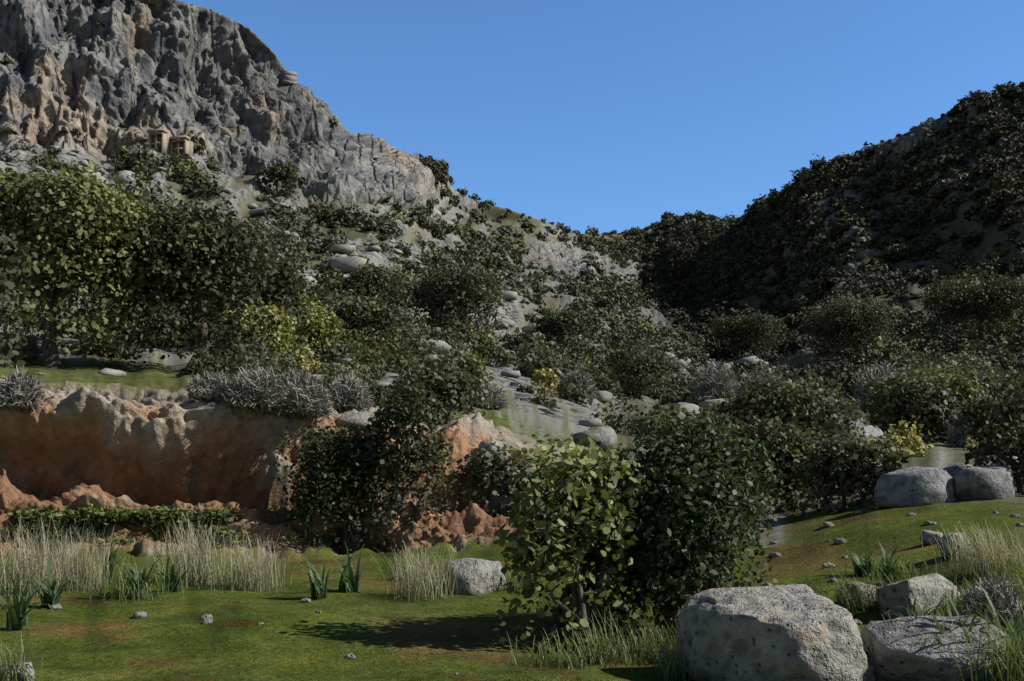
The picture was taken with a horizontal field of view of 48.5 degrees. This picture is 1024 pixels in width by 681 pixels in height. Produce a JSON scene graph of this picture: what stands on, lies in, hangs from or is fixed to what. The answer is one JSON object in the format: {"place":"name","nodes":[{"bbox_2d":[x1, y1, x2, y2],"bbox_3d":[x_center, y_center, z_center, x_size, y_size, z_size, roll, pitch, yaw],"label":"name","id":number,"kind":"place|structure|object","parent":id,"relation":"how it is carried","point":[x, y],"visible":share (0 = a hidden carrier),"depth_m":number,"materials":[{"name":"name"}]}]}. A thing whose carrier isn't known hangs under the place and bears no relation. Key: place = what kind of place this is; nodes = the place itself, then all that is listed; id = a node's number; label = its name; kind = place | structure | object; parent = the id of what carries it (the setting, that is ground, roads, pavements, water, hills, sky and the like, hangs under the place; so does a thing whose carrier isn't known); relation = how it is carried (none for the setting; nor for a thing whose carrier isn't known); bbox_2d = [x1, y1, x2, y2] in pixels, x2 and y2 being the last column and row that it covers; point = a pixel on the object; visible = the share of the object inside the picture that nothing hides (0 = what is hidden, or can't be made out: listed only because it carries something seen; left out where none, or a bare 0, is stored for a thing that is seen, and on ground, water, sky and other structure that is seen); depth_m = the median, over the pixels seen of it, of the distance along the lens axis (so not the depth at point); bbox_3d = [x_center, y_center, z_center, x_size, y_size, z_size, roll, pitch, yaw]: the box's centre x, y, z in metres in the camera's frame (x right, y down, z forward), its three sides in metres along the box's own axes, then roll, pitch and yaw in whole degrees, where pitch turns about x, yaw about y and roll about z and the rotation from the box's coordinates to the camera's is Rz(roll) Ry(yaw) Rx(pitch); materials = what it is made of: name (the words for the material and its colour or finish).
{"place":"outdoors","nodes":[
{"label":"outdoors","id":0,"kind":"place"},
{"bbox_2d":[0,0,1023,680],"bbox_3d":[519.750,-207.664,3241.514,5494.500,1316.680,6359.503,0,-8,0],"label":"terrain","id":1,"kind":"structure","parent":0,"point":[140,436],"depth_m":15.33,"materials":[{"name":"grey stone"}]},
{"bbox_2d":[0,662,34,680],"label":"rock","id":2,"kind":"object","parent":1,"relation":"on","point":[28,668],"visible":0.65,"depth_m":5.40,"materials":[{"name":"stone"}]},
{"bbox_2d":[0,226,39,368],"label":"tree","id":3,"kind":"object","parent":1,"relation":"on","point":[10,257],"visible":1,"depth_m":16.06,"materials":[{"name":"green plant"}]},
{"bbox_2d":[7,229,61,300],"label":"tree","id":4,"kind":"object","parent":1,"relation":"on","point":[32,286],"depth_m":54.16,"materials":[{"name":"green plant"}]},
{"bbox_2d":[49,604,61,609],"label":"stone","id":5,"kind":"object","parent":1,"relation":"on","point":[56,606],"visible":0.91,"depth_m":8.17,"materials":[{"name":"stone"}]},
{"bbox_2d":[0,154,162,367],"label":"tree","id":6,"kind":"object","parent":1,"relation":"on","point":[83,220],"visible":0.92,"depth_m":22.93,"materials":[{"name":"green plant"}]},
{"bbox_2d":[27,213,165,344],"bbox_3d":[-11.516,-1.868,32.239,4.224,4.954,4.296,0,-8,0],"label":"tree","id":7,"kind":"object","parent":1,"relation":"on","point":[60,317],"visible":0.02,"depth_m":31.52,"materials":[{"name":"green plant"}]},
{"bbox_2d":[67,160,183,358],"bbox_3d":[-9.686,-1.860,28.076,3.329,5.240,3.513,0,-8,0],"label":"tree","id":8,"kind":"object","parent":1,"relation":"on","point":[144,191],"visible":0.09,"depth_m":27.74,"materials":[{"name":"green plant"}]},
{"bbox_2d":[132,611,146,617],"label":"stone","id":9,"kind":"object","parent":1,"relation":"on","point":[139,614],"visible":1,"depth_m":7.90,"materials":[{"name":"stone"}]},
{"bbox_2d":[146,128,170,156],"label":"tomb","id":10,"kind":"object","parent":1,"relation":"on","point":[159,140],"visible":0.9,"depth_m":147.46,"materials":[{"name":"stone"}]},
{"bbox_2d":[169,135,192,156],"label":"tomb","id":11,"kind":"object","parent":1,"relation":"on","point":[180,143],"visible":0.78,"depth_m":148.33,"materials":[{"name":"stone"}]},
{"bbox_2d":[0,504,369,550],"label":"hedge","id":12,"kind":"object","parent":1,"relation":"on","point":[31,512],"depth_m":14.10,"materials":[{"name":"green plant"}]},
{"bbox_2d":[99,191,284,369],"bbox_3d":[-6.982,-1.115,24.841,3.929,4.182,4.079,0,-8,0],"label":"tree","id":13,"kind":"object","parent":1,"relation":"on","point":[200,260],"visible":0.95,"depth_m":24.05,"materials":[{"name":"green plant"}]},
{"bbox_2d":[199,614,212,619],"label":"stone","id":14,"kind":"object","parent":1,"relation":"on","point":[204,616],"visible":0.63,"depth_m":7.54,"materials":[{"name":"stone"}]},
{"bbox_2d":[202,618,212,623],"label":"stone","id":15,"kind":"object","parent":1,"relation":"on","point":[207,621],"visible":1,"depth_m":7.32,"materials":[{"name":"stone"}]},
{"bbox_2d":[170,212,291,341],"bbox_3d":[-8.739,-1.660,35.022,4.381,4.386,3.805,-5,-9,30],"label":"tree","id":16,"kind":"object","parent":1,"relation":"on","point":[186,314],"depth_m":34.65,"materials":[{"name":"green plant"}]},
{"bbox_2d":[215,297,297,362],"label":"yellow bush","id":17,"kind":"object","parent":1,"relation":"on","point":[278,334],"visible":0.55,"depth_m":30.68,"materials":[{"name":"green plant"}]},
{"bbox_2d":[217,237,311,355],"bbox_3d":[-7.089,-1.067,32.493,2.850,3.738,3.273,0,-8,0],"label":"bush","id":18,"kind":"object","parent":1,"relation":"on","point":[279,288],"visible":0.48,"depth_m":31.97,"materials":[{"name":"green plant"}]},
{"bbox_2d":[254,161,297,192],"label":"bush","id":19,"kind":"object","parent":1,"relation":"on","point":[284,171],"visible":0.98,"depth_m":154.28,"materials":[{"name":"green plant"}]},
{"bbox_2d":[282,70,297,84],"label":"rock","id":20,"kind":"object","parent":1,"relation":"on","point":[289,77],"visible":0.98,"depth_m":177.03,"materials":[{"name":"stone"}]},
{"bbox_2d":[300,598,310,602],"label":"stone","id":21,"kind":"object","parent":1,"relation":"on","point":[305,600],"visible":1,"depth_m":8.72,"materials":[{"name":"stone"}]},
{"bbox_2d":[291,300,345,362],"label":"yellow bush","id":22,"kind":"object","parent":1,"relation":"on","point":[319,330],"visible":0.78,"depth_m":35.66,"materials":[{"name":"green plant"}]},
{"bbox_2d":[271,419,403,554],"bbox_3d":[-2.237,2.350,14.745,1.808,2.696,1.900,0,-8,0],"label":"dark bush","id":23,"kind":"object","parent":1,"relation":"on","point":[320,477],"visible":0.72,"depth_m":14.49,"materials":[{"name":"green plant"}]},
{"bbox_2d":[344,653,355,658],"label":"stone","id":24,"kind":"object","parent":1,"relation":"on","point":[350,656],"visible":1,"depth_m":6.28,"materials":[{"name":"stone"}]},
{"bbox_2d":[336,412,369,427],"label":"rock","id":25,"kind":"object","parent":1,"relation":"on","point":[346,418],"visible":0.7,"depth_m":16.13,"materials":[{"name":"stone"}]},
{"bbox_2d":[325,295,411,358],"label":"bush","id":26,"kind":"object","parent":1,"relation":"on","point":[361,313],"visible":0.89,"depth_m":40.75,"materials":[{"name":"green plant"}]},
{"bbox_2d":[346,259,404,305],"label":"bush","id":27,"kind":"object","parent":1,"relation":"on","point":[375,277],"visible":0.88,"depth_m":68.53,"materials":[{"name":"green plant"}]},
{"bbox_2d":[355,376,455,552],"bbox_3d":[-1.385,1.686,14.618,1.336,2.425,1.189,0,-8,0],"label":"olive bush","id":28,"kind":"object","parent":1,"relation":"on","point":[387,415],"visible":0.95,"depth_m":14.51,"materials":[{"name":"green plant"}]},
{"bbox_2d":[389,337,504,423],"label":"bush","id":29,"kind":"object","parent":1,"relation":"on","point":[458,382],"visible":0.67,"depth_m":19.57,"materials":[{"name":"green plant"}]},
{"bbox_2d":[404,263,514,346],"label":"bush","id":30,"kind":"object","parent":1,"relation":"on","point":[460,296],"visible":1,"depth_m":67.61,"materials":[{"name":"green plant"}]},
{"bbox_2d":[457,352,483,363],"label":"yellow bush","id":31,"kind":"object","parent":1,"relation":"on","point":[468,354],"visible":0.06,"depth_m":38.94,"materials":[{"name":"green plant"}]},
{"bbox_2d":[444,558,505,595],"bbox_3d":[-0.306,1.937,9.369,0.509,0.304,0.697,0,-8,0],"label":"rock","id":32,"kind":"object","parent":1,"relation":"on","point":[480,581],"visible":0.79,"depth_m":9.14,"materials":[{"name":"stone"}]},
{"bbox_2d":[478,439,507,461],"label":"rock","id":33,"kind":"object","parent":1,"relation":"on","point":[487,442],"visible":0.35,"depth_m":16.75,"materials":[{"name":"stone"}]},
{"bbox_2d":[460,432,541,517],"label":"bush","id":34,"kind":"object","parent":1,"relation":"on","point":[506,472],"visible":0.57,"depth_m":16.29,"materials":[{"name":"green plant"}]},
{"bbox_2d":[488,483,517,513],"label":"shrub","id":35,"kind":"object","parent":1,"relation":"on","point":[502,510],"visible":0.26,"depth_m":16.42,"materials":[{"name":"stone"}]},
{"bbox_2d":[1,293,1021,455],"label":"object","id":36,"kind":"object","parent":1,"relation":"on","point":[617,429],"visible":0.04,"depth_m":33.82,"materials":[{"name":"grey stone"}]},
{"bbox_2d":[0,21,1023,399],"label":"maquis shrubs","id":37,"kind":"object","parent":1,"relation":"on","point":[698,239],"visible":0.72,"depth_m":220.19,"materials":[{"name":"green plant"}]},
{"bbox_2d":[0,268,1023,458],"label":"shrubs","id":38,"kind":"object","parent":1,"relation":"on","point":[367,373],"visible":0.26,"depth_m":41.56,"materials":[{"name":"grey plant"}]},
{"bbox_2d":[0,328,1023,637],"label":"shrubs","id":39,"kind":"object","parent":1,"relation":"on","point":[266,392],"visible":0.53,"depth_m":15.53,"materials":[{"name":"grey plant"}]},
{"bbox_2d":[0,538,1023,653],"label":"asphodel plants","id":40,"kind":"object","parent":1,"relation":"on","point":[17,611],"visible":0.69,"depth_m":8.32,"materials":[{"name":"green plant"}]},
{"bbox_2d":[5,146,1023,486],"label":"scree rocks","id":41,"kind":"object","parent":1,"relation":"on","point":[353,260],"visible":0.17,"depth_m":95.27,"materials":[{"name":"stone"}]},
{"bbox_2d":[529,368,559,397],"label":"yellow bush","id":42,"kind":"object","parent":1,"relation":"on","point":[548,380],"visible":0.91,"depth_m":42.73,"materials":[{"name":"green plant"}]},
{"bbox_2d":[530,304,594,355],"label":"bush","id":43,"kind":"object","parent":1,"relation":"on","point":[557,325],"visible":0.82,"depth_m":74.19,"materials":[{"name":"green plant"}]},
{"bbox_2d":[489,409,645,652],"bbox_3d":[0.340,1.440,6.870,1.020,2.091,0.920,0,-8,0],"label":"bush","id":44,"kind":"object","parent":1,"relation":"on","point":[575,486],"visible":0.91,"depth_m":6.72,"materials":[{"name":"green plant"}]},
{"bbox_2d":[144,93,1022,392],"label":"maquis shrub stems","id":45,"kind":"object","parent":1,"relation":"on","point":[702,283],"visible":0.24,"depth_m":185.48,"materials":[{"name":"brown wood"}]},
{"bbox_2d":[572,425,616,449],"bbox_3d":[1.611,1.902,22.204,0.871,0.505,0.707,0,-8,0],"label":"rock","id":46,"kind":"object","parent":1,"relation":"on","point":[605,436],"visible":0.61,"depth_m":21.96,"materials":[{"name":"stone"}]},
{"bbox_2d":[596,643,615,658],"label":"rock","id":47,"kind":"object","parent":1,"relation":"on","point":[609,651],"visible":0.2,"depth_m":6.23,"materials":[{"name":"stone"}]},
{"bbox_2d":[598,338,678,399],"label":"bush","id":48,"kind":"object","parent":1,"relation":"on","point":[652,362],"visible":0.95,"depth_m":60.51,"materials":[{"name":"green plant"}]},
{"bbox_2d":[561,394,785,651],"bbox_3d":[1.033,1.537,7.185,1.511,2.451,1.728,0,-8,0],"label":"dark bush","id":49,"kind":"object","parent":1,"relation":"on","point":[696,501],"visible":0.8,"depth_m":6.95,"materials":[{"name":"green plant"}]},
{"bbox_2d":[672,402,702,420],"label":"rock","id":50,"kind":"object","parent":1,"relation":"on","point":[689,406],"visible":0.27,"depth_m":43.21,"materials":[{"name":"stone"}]},
{"bbox_2d":[708,309,798,355],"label":"bush","id":51,"kind":"object","parent":1,"relation":"on","point":[752,327],"visible":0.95,"depth_m":139.68,"materials":[{"name":"green plant"}]},
{"bbox_2d":[761,582,772,585],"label":"stone","id":52,"kind":"object","parent":1,"relation":"on","point":[767,584],"visible":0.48,"depth_m":8.61,"materials":[{"name":"stone"}]},
{"bbox_2d":[710,410,830,520],"bbox_3d":[3.423,1.940,15.374,1.906,2.050,2.182,0,-8,0],"label":"bush","id":53,"kind":"object","parent":1,"relation":"on","point":[789,446],"visible":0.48,"depth_m":14.89,"materials":[{"name":"green plant"}]},
{"bbox_2d":[676,584,871,680],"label":"rock","id":54,"kind":"object","parent":1,"relation":"on","point":[797,632],"visible":0.99,"depth_m":5.29,"materials":[{"name":"stone"}]},
{"bbox_2d":[768,552,780,556],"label":"stone","id":55,"kind":"object","parent":1,"relation":"on","point":[774,554],"visible":0.88,"depth_m":11.22,"materials":[{"name":"stone"}]},
{"bbox_2d":[711,358,868,491],"bbox_3d":[4.615,1.854,18.741,2.564,3.081,2.665,0,-8,0],"label":"bush","id":56,"kind":"object","parent":1,"relation":"on","point":[807,408],"visible":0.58,"depth_m":18.36,"materials":[{"name":"green plant"}]},
{"bbox_2d":[822,563,834,567],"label":"stone","id":57,"kind":"object","parent":1,"relation":"on","point":[826,565],"visible":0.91,"depth_m":9.18,"materials":[{"name":"stone"}]},
{"bbox_2d":[823,522,833,526],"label":"stone","id":58,"kind":"object","parent":1,"relation":"on","point":[828,524],"visible":0.98,"depth_m":12.35,"materials":[{"name":"stone"}]},
{"bbox_2d":[833,538,846,543],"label":"stone","id":59,"kind":"object","parent":1,"relation":"on","point":[839,541],"visible":1,"depth_m":10.96,"materials":[{"name":"stone"}]},
{"bbox_2d":[798,289,900,364],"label":"bush","id":60,"kind":"object","parent":1,"relation":"on","point":[843,319],"visible":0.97,"depth_m":97.78,"materials":[{"name":"green plant"}]},
{"bbox_2d":[793,428,908,514],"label":"bush","id":61,"kind":"object","parent":1,"relation":"on","point":[840,465],"visible":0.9,"depth_m":13.75,"materials":[{"name":"green plant"}]},
{"bbox_2d":[853,619,861,624],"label":"stone","id":62,"kind":"object","parent":1,"relation":"on","point":[857,621],"visible":0.45,"depth_m":7.20,"materials":[{"name":"stone"}]},
{"bbox_2d":[837,581,879,609],"bbox_3d":[2.458,1.763,7.860,0.416,0.190,0.314,0,-8,0],"label":"rock","id":63,"kind":"object","parent":1,"relation":"on","point":[856,593],"visible":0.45,"depth_m":7.78,"materials":[{"name":"stone"}]},
{"bbox_2d":[854,510,862,513],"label":"stone","id":64,"kind":"object","parent":1,"relation":"on","point":[858,511],"visible":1,"depth_m":12.82,"materials":[{"name":"stone"}]},
{"bbox_2d":[839,424,885,449],"bbox_3d":[6.852,2.012,22.570,1.653,0.702,0.964,6,-10,-35],"label":"rock","id":65,"kind":"object","parent":1,"relation":"on","point":[872,430],"visible":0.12,"depth_m":22.36,"materials":[{"name":"stone"}]},
{"bbox_2d":[867,662,874,680],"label":"rock","id":66,"kind":"object","parent":1,"relation":"on","point":[872,674],"visible":0.06,"depth_m":5.34,"materials":[{"name":"stone"}]},
{"bbox_2d":[874,467,956,507],"bbox_3d":[4.544,1.661,12.824,0.838,0.478,0.617,-6,-10,35],"label":"rock","id":67,"kind":"object","parent":1,"relation":"on","point":[915,486],"visible":0.82,"depth_m":12.61,"materials":[{"name":"stone"}]},
{"bbox_2d":[876,573,959,617],"bbox_3d":[2.660,1.676,7.500,0.713,0.272,0.362,6,-10,-36],"label":"rock","id":68,"kind":"object","parent":1,"relation":"on","point":[892,597],"visible":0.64,"depth_m":7.27,"materials":[{"name":"stone"}]},
{"bbox_2d":[861,361,990,443],"bbox_3d":[8.876,1.720,24.316,2.698,2.637,2.558,6,-10,-38],"label":"bush","id":69,"kind":"object","parent":1,"relation":"on","point":[937,399],"visible":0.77,"depth_m":23.82,"materials":[{"name":"green plant"}]},
{"bbox_2d":[923,521,932,524],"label":"stone","id":70,"kind":"object","parent":1,"relation":"on","point":[927,522],"visible":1,"depth_m":10.68,"materials":[{"name":"stone"}]},
{"bbox_2d":[919,530,942,544],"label":"rock","id":71,"kind":"object","parent":1,"relation":"on","point":[925,536],"visible":0.8,"depth_m":9.51,"materials":[{"name":"stone"}]},
{"bbox_2d":[860,615,1014,680],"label":"rock","id":72,"kind":"object","parent":1,"relation":"on","point":[892,648],"visible":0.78,"depth_m":5.24,"materials":[{"name":"stone"}]},
{"bbox_2d":[937,533,971,557],"bbox_3d":[3.421,1.581,8.782,0.260,0.198,0.203,2,-8,-13],"label":"rock","id":73,"kind":"object","parent":1,"relation":"on","point":[943,538],"visible":0.5,"depth_m":8.72,"materials":[{"name":"stone"}]},
{"bbox_2d":[943,462,972,478],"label":"rock","id":74,"kind":"object","parent":1,"relation":"on","point":[953,469],"visible":0.29,"depth_m":13.93,"materials":[{"name":"stone"}]},
{"bbox_2d":[917,262,1023,345],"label":"bush","id":75,"kind":"object","parent":1,"relation":"on","point":[978,301],"visible":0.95,"depth_m":88.61,"materials":[{"name":"green plant"}]},
{"bbox_2d":[954,465,1014,499],"bbox_3d":[5.345,1.615,12.786,0.518,0.429,0.835,-8,-11,43],"label":"rock","id":76,"kind":"object","parent":1,"relation":"on","point":[990,482],"visible":0.88,"depth_m":12.56,"materials":[{"name":"stone"}]},
{"bbox_2d":[951,369,1023,494],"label":"bush","id":77,"kind":"object","parent":1,"relation":"on","point":[998,421],"visible":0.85,"depth_m":13.23,"materials":[{"name":"green plant"}]},
{"bbox_2d":[990,456,1017,486],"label":"rock","id":78,"kind":"object","parent":1,"relation":"on","point":[1008,466],"visible":0.06,"depth_m":13.91,"materials":[{"name":"stone"}]},
{"bbox_2d":[1010,514,1019,517],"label":"stone","id":79,"kind":"object","parent":1,"relation":"on","point":[1015,515],"visible":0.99,"depth_m":10.84,"materials":[{"name":"stone"}]},
{"bbox_2d":[0,502,1023,680],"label":"grass","id":80,"kind":"structure","parent":0,"point":[989,553],"depth_m":8.83,"materials":[{"name":"beige plant"}]},
{"bbox_2d":[177,0,1023,233],"label":"sky","id":81,"kind":"structure","parent":0,"point":[605,115],"materials":[{"name":"blue"}]}
]}

